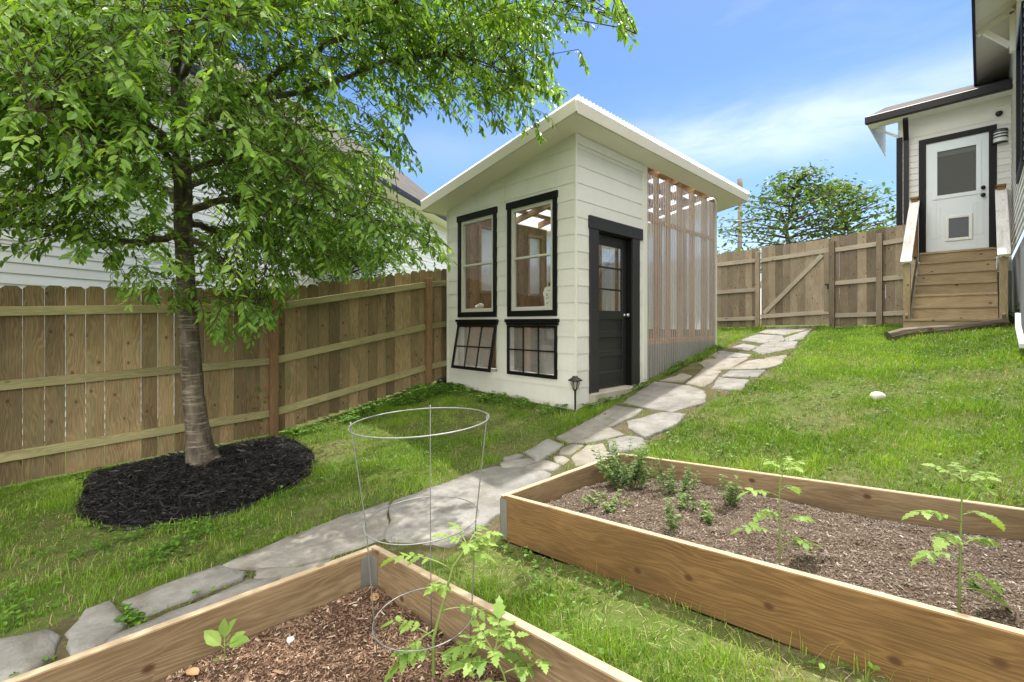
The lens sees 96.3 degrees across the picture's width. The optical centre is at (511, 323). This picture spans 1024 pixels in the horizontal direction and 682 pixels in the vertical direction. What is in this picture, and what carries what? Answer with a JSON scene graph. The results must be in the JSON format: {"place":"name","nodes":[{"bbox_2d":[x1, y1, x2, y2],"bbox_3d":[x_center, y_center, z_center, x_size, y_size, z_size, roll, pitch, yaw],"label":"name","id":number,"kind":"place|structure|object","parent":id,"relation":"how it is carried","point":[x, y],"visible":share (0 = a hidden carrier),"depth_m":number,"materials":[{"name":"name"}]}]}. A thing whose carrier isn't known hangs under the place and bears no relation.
{"place":"outdoors","nodes":[
{"label":"outdoors","id":0,"kind":"place"},
{"bbox_2d":[249,388,266,422],"bbox_3d":[-3.177,1.104,5.709,0.382,0.623,0.373,0,0,-44],"label":"sapling","id":1,"kind":"object","parent":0,"point":[259,390],"visible":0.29,"depth_m":5.63,"materials":[{"name":"green plant"}]},
{"bbox_2d":[39,327,817,667],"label":"path","id":2,"kind":"structure","parent":0,"point":[429,551],"depth_m":3.16,"materials":[{"name":"grey stone"}]},
{"bbox_2d":[0,629,61,681],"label":"flagstone","id":3,"kind":"object","parent":2,"relation":"on","point":[23,653],"visible":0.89,"depth_m":2.04,"materials":[{"name":"grey stone"}]},
{"bbox_2d":[64,600,127,655],"bbox_3d":[-2.009,1.483,2.214,0.221,0.076,0.450,0,0,-44],"label":"flagstone","id":4,"kind":"object","parent":2,"relation":"on","point":[94,626],"visible":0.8,"depth_m":2.18,"materials":[{"name":"grey stone"}]},
{"bbox_2d":[121,565,245,616],"bbox_3d":[-1.775,1.470,2.505,0.541,0.091,0.290,0,0,-44],"label":"flagstone","id":5,"kind":"object","parent":2,"relation":"on","point":[170,594],"visible":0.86,"depth_m":2.48,"materials":[{"name":"grey stone"}]},
{"bbox_2d":[104,576,280,643],"bbox_3d":[-1.553,1.465,2.290,0.306,0.098,0.771,0,0,35],"label":"flagstone","id":6,"kind":"object","parent":2,"relation":"on","point":[243,587],"visible":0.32,"depth_m":2.34,"materials":[{"name":"grey stone"}]},
{"bbox_2d":[254,558,334,578],"bbox_3d":[-1.258,1.449,2.629,0.429,0.077,0.173,0,0,-14],"label":"flagstone","id":7,"kind":"object","parent":2,"relation":"on","point":[269,572],"visible":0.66,"depth_m":2.62,"materials":[{"name":"grey stone"}]},
{"bbox_2d":[222,501,389,570],"bbox_3d":[-1.196,1.435,2.994,1.155,0.106,0.554,0,0,-44],"label":"flagstone","id":8,"kind":"object","parent":2,"relation":"on","point":[340,535],"visible":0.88,"depth_m":2.94,"materials":[{"name":"grey stone"}]},
{"bbox_2d":[385,466,551,547],"bbox_3d":[-0.323,1.366,3.535,1.539,0.170,0.891,0,0,-44],"label":"flagstone","id":9,"kind":"object","parent":2,"relation":"on","point":[412,517],"visible":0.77,"depth_m":3.42,"materials":[{"name":"grey stone"}]},
{"bbox_2d":[503,454,524,461],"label":"flagstone","id":10,"kind":"object","parent":2,"relation":"on","point":[513,457],"visible":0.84,"depth_m":4.30,"materials":[{"name":"grey stone"}]},
{"bbox_2d":[499,458,534,467],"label":"flagstone","id":11,"kind":"object","parent":2,"relation":"on","point":[525,462],"visible":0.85,"depth_m":4.16,"materials":[{"name":"grey stone"}]},
{"bbox_2d":[526,460,560,471],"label":"flagstone","id":12,"kind":"object","parent":2,"relation":"on","point":[545,465],"visible":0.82,"depth_m":4.05,"materials":[{"name":"grey stone"}]},
{"bbox_2d":[524,439,563,462],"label":"flagstone","id":13,"kind":"object","parent":2,"relation":"on","point":[541,450],"visible":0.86,"depth_m":4.41,"materials":[{"name":"grey stone"}]},
{"bbox_2d":[553,456,569,464],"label":"flagstone","id":14,"kind":"object","parent":2,"relation":"on","point":[561,460],"visible":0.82,"depth_m":4.16,"materials":[{"name":"beige stone"}]},
{"bbox_2d":[559,444,583,454],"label":"flagstone","id":15,"kind":"object","parent":2,"relation":"on","point":[570,449],"visible":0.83,"depth_m":4.37,"materials":[{"name":"grey stone"}]},
{"bbox_2d":[556,418,624,443],"bbox_3d":[0.855,1.149,4.716,0.638,0.174,0.554,0,0,-44],"label":"flagstone","id":16,"kind":"object","parent":2,"relation":"on","point":[589,431],"visible":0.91,"depth_m":4.69,"materials":[{"name":"grey stone"}]},
{"bbox_2d":[571,443,610,466],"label":"flagstone","id":17,"kind":"object","parent":2,"relation":"on","point":[585,456],"visible":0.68,"depth_m":4.20,"materials":[{"name":"beige stone"}]},
{"bbox_2d":[593,405,642,427],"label":"flagstone","id":18,"kind":"object","parent":2,"relation":"on","point":[615,415],"visible":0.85,"depth_m":5.12,"materials":[{"name":"grey stone"}]},
{"bbox_2d":[608,436,645,453],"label":"flagstone","id":19,"kind":"object","parent":2,"relation":"on","point":[623,441],"visible":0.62,"depth_m":4.35,"materials":[{"name":"grey stone"}]},
{"bbox_2d":[626,412,685,439],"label":"flagstone","id":20,"kind":"object","parent":2,"relation":"on","point":[653,424],"visible":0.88,"depth_m":4.76,"materials":[{"name":"grey stone"}]},
{"bbox_2d":[622,381,705,411],"bbox_3d":[1.945,0.929,5.696,1.153,0.226,1.017,0,0,-44],"label":"flagstone","id":21,"kind":"object","parent":2,"relation":"on","point":[664,397],"visible":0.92,"depth_m":5.58,"materials":[{"name":"grey stone"}]},
{"bbox_2d":[660,373,691,382],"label":"flagstone","id":22,"kind":"object","parent":2,"relation":"on","point":[680,377],"visible":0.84,"depth_m":6.46,"materials":[{"name":"grey stone"}]},
{"bbox_2d":[686,368,720,386],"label":"flagstone","id":23,"kind":"object","parent":2,"relation":"on","point":[702,377],"visible":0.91,"depth_m":6.28,"materials":[{"name":"grey stone"}]},
{"bbox_2d":[699,358,747,369],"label":"flagstone","id":24,"kind":"object","parent":2,"relation":"on","point":[719,363],"visible":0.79,"depth_m":6.94,"materials":[{"name":"grey stone"}]},
{"bbox_2d":[711,377,749,391],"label":"flagstone","id":25,"kind":"object","parent":2,"relation":"on","point":[720,383],"visible":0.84,"depth_m":5.80,"materials":[{"name":"grey stone"}]},
{"bbox_2d":[712,350,750,357],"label":"flagstone","id":26,"kind":"object","parent":2,"relation":"on","point":[723,354],"visible":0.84,"depth_m":7.39,"materials":[{"name":"grey stone"}]},
{"bbox_2d":[729,344,756,351],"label":"flagstone","id":27,"kind":"object","parent":2,"relation":"on","point":[743,347],"visible":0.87,"depth_m":7.83,"materials":[{"name":"grey stone"}]},
{"bbox_2d":[721,370,765,377],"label":"flagstone","id":28,"kind":"object","parent":2,"relation":"on","point":[740,373],"visible":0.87,"depth_m":6.19,"materials":[{"name":"grey stone"}]},
{"bbox_2d":[729,355,785,369],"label":"flagstone","id":29,"kind":"object","parent":2,"relation":"on","point":[765,363],"visible":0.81,"depth_m":6.57,"materials":[{"name":"grey stone"}]},
{"bbox_2d":[752,341,797,354],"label":"flagstone","id":30,"kind":"object","parent":2,"relation":"on","point":[773,347],"visible":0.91,"depth_m":7.55,"materials":[{"name":"grey stone"}]},
{"bbox_2d":[758,327,814,335],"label":"flagstone","id":31,"kind":"object","parent":2,"relation":"on","point":[781,331],"visible":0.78,"depth_m":9.34,"materials":[{"name":"grey stone"}]},
{"bbox_2d":[785,329,811,340],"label":"flagstone","id":32,"kind":"object","parent":2,"relation":"on","point":[801,335],"visible":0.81,"depth_m":8.33,"materials":[{"name":"grey stone"}]},
{"bbox_2d":[0,318,1023,681],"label":"ground","id":33,"kind":"structure","parent":0,"point":[308,515],"depth_m":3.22,"materials":[{"name":"green plant"}]},
{"bbox_2d":[73,434,317,532],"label":"mulch","id":34,"kind":"object","parent":33,"relation":"on","point":[143,493],"visible":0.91,"depth_m":3.89,"materials":[{"name":"black wood"}]},
{"bbox_2d":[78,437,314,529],"bbox_3d":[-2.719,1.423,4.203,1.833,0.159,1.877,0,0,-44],"label":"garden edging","id":35,"kind":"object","parent":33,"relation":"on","point":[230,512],"visible":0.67,"depth_m":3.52,"materials":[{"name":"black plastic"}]},
{"bbox_2d":[0,269,446,485],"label":"wooden fence","id":36,"kind":"object","parent":33,"relation":"on","point":[327,349],"visible":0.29,"depth_m":5.03,"materials":[{"name":"brown wood"}]},
{"bbox_2d":[0,0,446,448],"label":"neighbour house","id":37,"kind":"structure","parent":33,"relation":"on","point":[50,268],"depth_m":6.71,"materials":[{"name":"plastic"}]},
{"bbox_2d":[358,226,381,276],"bbox_3d":[-3.923,-1.850,12.676,0.070,1.460,1.160,0,0,14],"label":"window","id":38,"kind":"structure","parent":37,"relation":"in","point":[361,226],"depth_m":12.89,"materials":[{"name":"white glass"}]},
{"bbox_2d":[0,0,639,466],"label":"cherry tree","id":39,"kind":"object","parent":33,"relation":"on","point":[102,92],"visible":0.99,"depth_m":3.51,"materials":[{"name":"green plant"}]},
{"bbox_2d":[1,545,641,681],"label":"raised bed","id":40,"kind":"object","parent":33,"relation":"on","point":[159,652],"visible":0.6,"depth_m":1.76,"materials":[{"name":"brown wood"}]},
{"bbox_2d":[158,583,517,681],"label":"mulch","id":41,"kind":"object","parent":40,"relation":"in","point":[334,641],"depth_m":1.75,"materials":[{"name":"brown wood"}]},
{"bbox_2d":[186,667,199,674],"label":"dead leaf","id":42,"kind":"object","parent":41,"relation":"on","point":[193,671],"visible":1,"depth_m":1.67,"materials":[{"name":"orange plant"}]},
{"bbox_2d":[204,618,249,663],"bbox_3d":[-1.073,1.214,1.713,0.177,0.195,0.079,0,0,-10],"label":"pepper seedling","id":43,"kind":"object","parent":41,"relation":"on","point":[212,638],"visible":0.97,"depth_m":1.73,"materials":[{"name":"green plant"}]},
{"bbox_2d":[286,637,293,643],"bbox_3d":[-0.885,1.266,1.830,0.029,0.023,0.029,0,0,-44],"label":"pebble","id":44,"kind":"object","parent":41,"relation":"on","point":[289,640],"visible":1,"depth_m":1.82,"materials":[{"name":"white stone"}]},
{"bbox_2d":[370,593,378,600],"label":"dead leaf","id":45,"kind":"object","parent":41,"relation":"on","point":[374,595],"visible":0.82,"depth_m":2.12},
{"bbox_2d":[348,405,489,657],"bbox_3d":[-0.339,0.841,1.700,0.511,1.012,0.511,0,0,-44],"label":"tomato cage","id":46,"kind":"object","parent":41,"relation":"on","point":[430,496],"visible":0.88,"depth_m":1.67,"materials":[{"name":"metal"}]},
{"bbox_2d":[379,522,503,681],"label":"tomato plant","id":47,"kind":"object","parent":41,"relation":"on","point":[403,661],"visible":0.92,"depth_m":1.58,"materials":[{"name":"green plant"}]},
{"bbox_2d":[440,596,539,681],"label":"tomato plant","id":48,"kind":"object","parent":41,"relation":"on","point":[478,661],"visible":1,"depth_m":1.48,"materials":[{"name":"green plant"}]},
{"bbox_2d":[502,632,568,674],"bbox_3d":[0.089,1.120,1.524,0.200,0.219,0.220,0,0,-44],"label":"tomato plant","id":49,"kind":"object","parent":41,"relation":"on","point":[510,656],"visible":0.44,"depth_m":1.50,"materials":[{"name":"green plant"}]},
{"bbox_2d":[287,215,426,283],"bbox_3d":[-4.227,-1.248,11.385,5.143,2.953,4.683,0,0,-12],"label":"tree","id":50,"kind":"object","parent":33,"relation":"on","point":[338,278],"visible":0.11,"depth_m":10.82,"materials":[{"name":"green plant"}]},
{"bbox_2d":[436,376,446,384],"bbox_3d":[-0.875,0.889,7.626,0.160,0.217,1.002,0,0,41],"label":"drain pipe","id":51,"kind":"object","parent":33,"relation":"on","point":[443,380],"visible":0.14,"depth_m":7.34,"materials":[{"name":"black plastic"}]},
{"bbox_2d":[8,332,1020,681],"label":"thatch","id":52,"kind":"object","parent":33,"relation":"on","point":[606,580],"visible":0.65,"depth_m":2.17,"materials":[{"name":"green plant"}]},
{"bbox_2d":[568,376,581,411],"bbox_3d":[0.750,0.869,5.443,0.176,0.480,0.176,0,0,-44],"label":"path light","id":53,"kind":"object","parent":33,"relation":"on","point":[574,378],"visible":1,"depth_m":5.43,"materials":[{"name":"black metal"}]},
{"bbox_2d":[421,94,749,409],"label":"garden shed","id":54,"kind":"structure","parent":33,"relation":"on","point":[633,295],"depth_m":6.44,"materials":[{"name":"paint"}]},
{"bbox_2d":[451,325,496,371],"bbox_3d":[-0.574,0.359,6.758,0.157,0.663,0.886,0,0,-44],"label":"lower window","id":55,"kind":"structure","parent":54,"relation":"in","point":[475,368],"depth_m":6.70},
{"bbox_2d":[457,206,497,316],"bbox_3d":[-0.510,-0.870,6.821,0.094,1.560,0.910,0,0,-44],"label":"upper window","id":56,"kind":"structure","parent":54,"relation":"in","point":[489,213],"depth_m":6.85,"materials":[{"name":"black wood"}]},
{"bbox_2d":[459,327,496,371],"bbox_3d":[-0.487,0.347,6.844,0.068,0.685,0.886,0,0,-44],"label":"window frame","id":57,"kind":"structure","parent":54,"relation":"in","point":[461,332],"depth_m":7.12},
{"bbox_2d":[473,303,483,308],"bbox_3d":[-0.506,-0.259,6.911,0.103,0.086,0.230,0,0,-44],"label":"shell ornament","id":58,"kind":"object","parent":54,"relation":"on","point":[480,305],"visible":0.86,"depth_m":6.86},
{"bbox_2d":[479,224,491,293],"bbox_3d":[-0.407,-1.075,7.812,0.438,1.150,0.056,0,0,-44],"label":"rear window","id":59,"kind":"structure","parent":54,"relation":"in","point":[485,235],"depth_m":7.80,"materials":[{"name":"clear glass"}]},
{"bbox_2d":[524,327,530,371],"bbox_3d":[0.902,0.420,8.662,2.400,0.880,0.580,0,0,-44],"label":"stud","id":60,"kind":"object","parent":54,"relation":"on","point":[527,345],"depth_m":7.65,"materials":[{"name":"brown wood"}]},
{"bbox_2d":[506,190,557,316],"bbox_3d":[0.266,-0.870,6.027,0.094,1.560,0.915,0,0,-44],"label":"upper window","id":61,"kind":"structure","parent":54,"relation":"in","point":[548,198],"depth_m":6.00,"materials":[{"name":"black wood"}]},
{"bbox_2d":[510,327,553,374],"bbox_3d":[0.289,0.347,6.050,0.068,0.685,0.891,0,0,-44],"label":"window frame","id":62,"kind":"structure","parent":54,"relation":"in","point":[511,328],"depth_m":6.33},
{"bbox_2d":[507,325,557,378],"bbox_3d":[0.248,0.365,6.009,0.030,0.670,0.891,0,0,-44],"label":"lower window","id":63,"kind":"structure","parent":54,"relation":"in","point":[555,376],"depth_m":5.91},
{"bbox_2d":[528,234,542,296],"bbox_3d":[0.429,-1.075,8.630,0.418,1.150,0.056,0,0,-44],"label":"rear window","id":64,"kind":"structure","parent":54,"relation":"in","point":[533,244],"depth_m":8.66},
{"bbox_2d":[543,286,549,305],"bbox_3d":[0.511,-0.347,5.884,0.032,0.255,0.280,0,0,-44],"label":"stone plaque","id":65,"kind":"object","parent":54,"relation":"on","point":[546,293],"visible":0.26,"depth_m":5.92,"materials":[{"name":"stone"}]},
{"bbox_2d":[599,234,629,388],"bbox_3d":[1.328,-0.150,6.134,0.803,2.023,0.114,0,0,-44],"label":"door","id":66,"kind":"structure","parent":54,"relation":"in","point":[612,324],"depth_m":6.24,"materials":[{"name":"paint"}]},
{"bbox_2d":[717,245,760,287],"bbox_3d":[7.989,-1.267,15.710,2.995,2.974,3.323,0,0,-44],"label":"bush","id":67,"kind":"object","parent":33,"relation":"on","point":[741,248],"visible":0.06,"depth_m":15.71,"materials":[{"name":"green plant"}]},
{"bbox_2d":[737,178,742,250],"bbox_3d":[11.938,-3.625,24.005,0.287,7.850,0.276,0,0,-44],"label":"utility pole","id":68,"kind":"object","parent":33,"relation":"on","point":[739,185],"visible":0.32,"depth_m":23.91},
{"bbox_2d":[500,453,1023,681],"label":"raised bed","id":69,"kind":"object","parent":33,"relation":"on","point":[889,634],"visible":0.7,"depth_m":2.00,"materials":[{"name":"brown wood"}]},
{"bbox_2d":[545,475,1023,629],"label":"soil","id":70,"kind":"structure","parent":69,"relation":"in","point":[874,554],"depth_m":2.26,"materials":[{"name":"brown soil"}]},
{"bbox_2d":[579,489,632,512],"bbox_3d":[0.635,1.168,3.000,0.324,0.091,0.363,0,0,-44],"label":"herb seedling","id":71,"kind":"object","parent":70,"relation":"on","point":[607,508],"visible":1,"depth_m":2.98,"materials":[{"name":"green plant"}]},
{"bbox_2d":[589,433,654,490],"bbox_3d":[0.810,1.040,3.440,0.486,0.373,0.438,0,0,12],"label":"mint plant","id":72,"kind":"object","parent":70,"relation":"on","point":[636,472],"visible":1,"depth_m":3.36,"materials":[{"name":"green plant"}]},
{"bbox_2d":[663,497,682,532],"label":"herb seedling","id":73,"kind":"object","parent":70,"relation":"on","point":[671,523],"visible":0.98,"depth_m":2.52,"materials":[{"name":"green plant"}]},
{"bbox_2d":[652,458,699,495],"bbox_3d":[1.087,1.054,3.107,0.230,0.254,0.345,0,0,-44],"label":"mint plant","id":74,"kind":"object","parent":70,"relation":"on","point":[684,485],"visible":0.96,"depth_m":3.10,"materials":[{"name":"green plant"}]},
{"bbox_2d":[677,493,698,510],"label":"herb seedling","id":75,"kind":"object","parent":70,"relation":"on","point":[681,501],"visible":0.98,"depth_m":2.82,"materials":[{"name":"green plant"}]},
{"bbox_2d":[699,500,714,523],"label":"herb seedling","id":76,"kind":"object","parent":70,"relation":"on","point":[707,515],"visible":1,"depth_m":2.68,"materials":[{"name":"green plant"}]},
{"bbox_2d":[717,474,743,505],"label":"herb seedling","id":77,"kind":"object","parent":70,"relation":"on","point":[730,499],"visible":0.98,"depth_m":2.86,"materials":[{"name":"green plant"}]},
{"bbox_2d":[729,456,823,562],"bbox_3d":[1.225,0.875,2.091,0.436,0.501,0.218,0,0,-1],"label":"tomato plant","id":78,"kind":"object","parent":70,"relation":"on","point":[758,516],"visible":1,"depth_m":2.11,"materials":[{"name":"green plant"}]},
{"bbox_2d":[902,462,1011,611],"bbox_3d":[1.650,0.803,1.665,0.374,0.542,0.206,0,0,-10],"label":"tomato plant","id":79,"kind":"object","parent":70,"relation":"on","point":[940,543],"visible":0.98,"depth_m":1.67,"materials":[{"name":"green plant"}]},
{"bbox_2d":[963,573,1006,593],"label":"withered seedling","id":80,"kind":"object","parent":70,"relation":"on","point":[972,583],"visible":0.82,"depth_m":1.84,"materials":[{"name":"green plant"}]},
{"bbox_2d":[740,334,784,343],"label":"flagstone","id":81,"kind":"object","parent":33,"relation":"on","point":[760,338],"visible":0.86,"depth_m":8.46,"materials":[{"name":"grey stone"}]},
{"bbox_2d":[717,159,888,249],"bbox_3d":[10.345,-2.798,17.333,5.630,6.020,5.540,0,0,-15],"label":"tree","id":82,"kind":"object","parent":33,"relation":"on","point":[791,189],"visible":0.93,"depth_m":16.75,"materials":[{"name":"green plant"}]},
{"bbox_2d":[717,225,905,327],"bbox_3d":[5.708,-0.731,10.558,0.115,2.303,5.124,0,0,-44],"label":"wooden fence","id":83,"kind":"object","parent":33,"relation":"on","point":[865,278],"visible":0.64,"depth_m":9.38,"materials":[{"name":"brown wood"}]},
{"bbox_2d":[761,238,828,325],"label":"wooden gate","id":84,"kind":"structure","parent":83,"relation":"attached to","point":[794,283],"depth_m":10.06,"materials":[{"name":"brown wood"}]},
{"bbox_2d":[779,175,895,243],"bbox_3d":[12.386,-2.706,17.361,5.099,5.839,4.807,0,0,-44],"label":"tree","id":85,"kind":"object","parent":33,"relation":"on","point":[841,207],"visible":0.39,"depth_m":16.82,"materials":[{"name":"green plant"}]},
{"bbox_2d":[849,220,894,232],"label":"bush","id":86,"kind":"object","parent":33,"relation":"on","point":[865,230],"visible":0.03,"depth_m":14.40,"materials":[{"name":"green plant"}]},
{"bbox_2d":[870,392,885,399],"bbox_3d":[3.590,0.722,4.503,0.124,0.096,0.130,0,0,-44],"label":"stone","id":87,"kind":"object","parent":33,"relation":"on","point":[875,395],"visible":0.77,"depth_m":4.47,"materials":[{"name":"white stone"}]},
{"bbox_2d":[865,0,1023,347],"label":"house","id":88,"kind":"structure","parent":33,"relation":"on","point":[954,166],"depth_m":8.20,"materials":[{"name":"paint"}]},
{"bbox_2d":[926,132,988,251],"bbox_3d":[8.096,-2.353,8.350,0.108,2.035,0.821,0,0,-44],"label":"entry door","id":89,"kind":"structure","parent":88,"relation":"in","point":[957,170],"depth_m":8.35,"materials":[{"name":"white paint"}]},
{"bbox_2d":[995,111,1002,116],"bbox_3d":[8.438,-3.630,7.939,0.092,0.093,0.092,0,0,-44],"label":"security camera","id":90,"kind":"object","parent":88,"relation":"attached to","point":[998,113],"visible":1,"depth_m":7.92,"materials":[{"name":"black plastic"}]},
{"bbox_2d":[992,128,1007,144],"bbox_3d":[8.431,-3.234,7.913,0.095,0.232,0.190,0,0,-44],"label":"wall lamp","id":91,"kind":"object","parent":88,"relation":"attached to","point":[999,135],"visible":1,"depth_m":7.89,"materials":[{"name":"white metal"}]},
{"bbox_2d":[1016,1,1023,183],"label":"window","id":92,"kind":"structure","parent":88,"relation":"in","point":[1020,34],"depth_m":6.17,"materials":[{"name":"black glass"}]},
{"bbox_2d":[884,319,1009,340],"bbox_3d":[6.528,0.118,6.924,1.539,0.369,0.209,0,0,11],"label":"log","id":93,"kind":"object","parent":33,"relation":"on","point":[904,332],"visible":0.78,"depth_m":6.89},
{"bbox_2d":[900,183,1010,327],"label":"wooden steps","id":94,"kind":"structure","parent":33,"relation":"on","point":[956,287],"depth_m":7.66,"materials":[{"name":"brown wood"}]},
{"bbox_2d":[1008,301,1019,324],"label":"weed clump","id":95,"kind":"object","parent":33,"relation":"on","point":[1010,312],"visible":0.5,"depth_m":6.88,"materials":[{"name":"green plant"}]},
{"bbox_2d":[162,0,1023,318],"label":"sky","id":96,"kind":"structure","parent":0,"point":[752,91],"materials":[{"name":"blue"}]}
]}

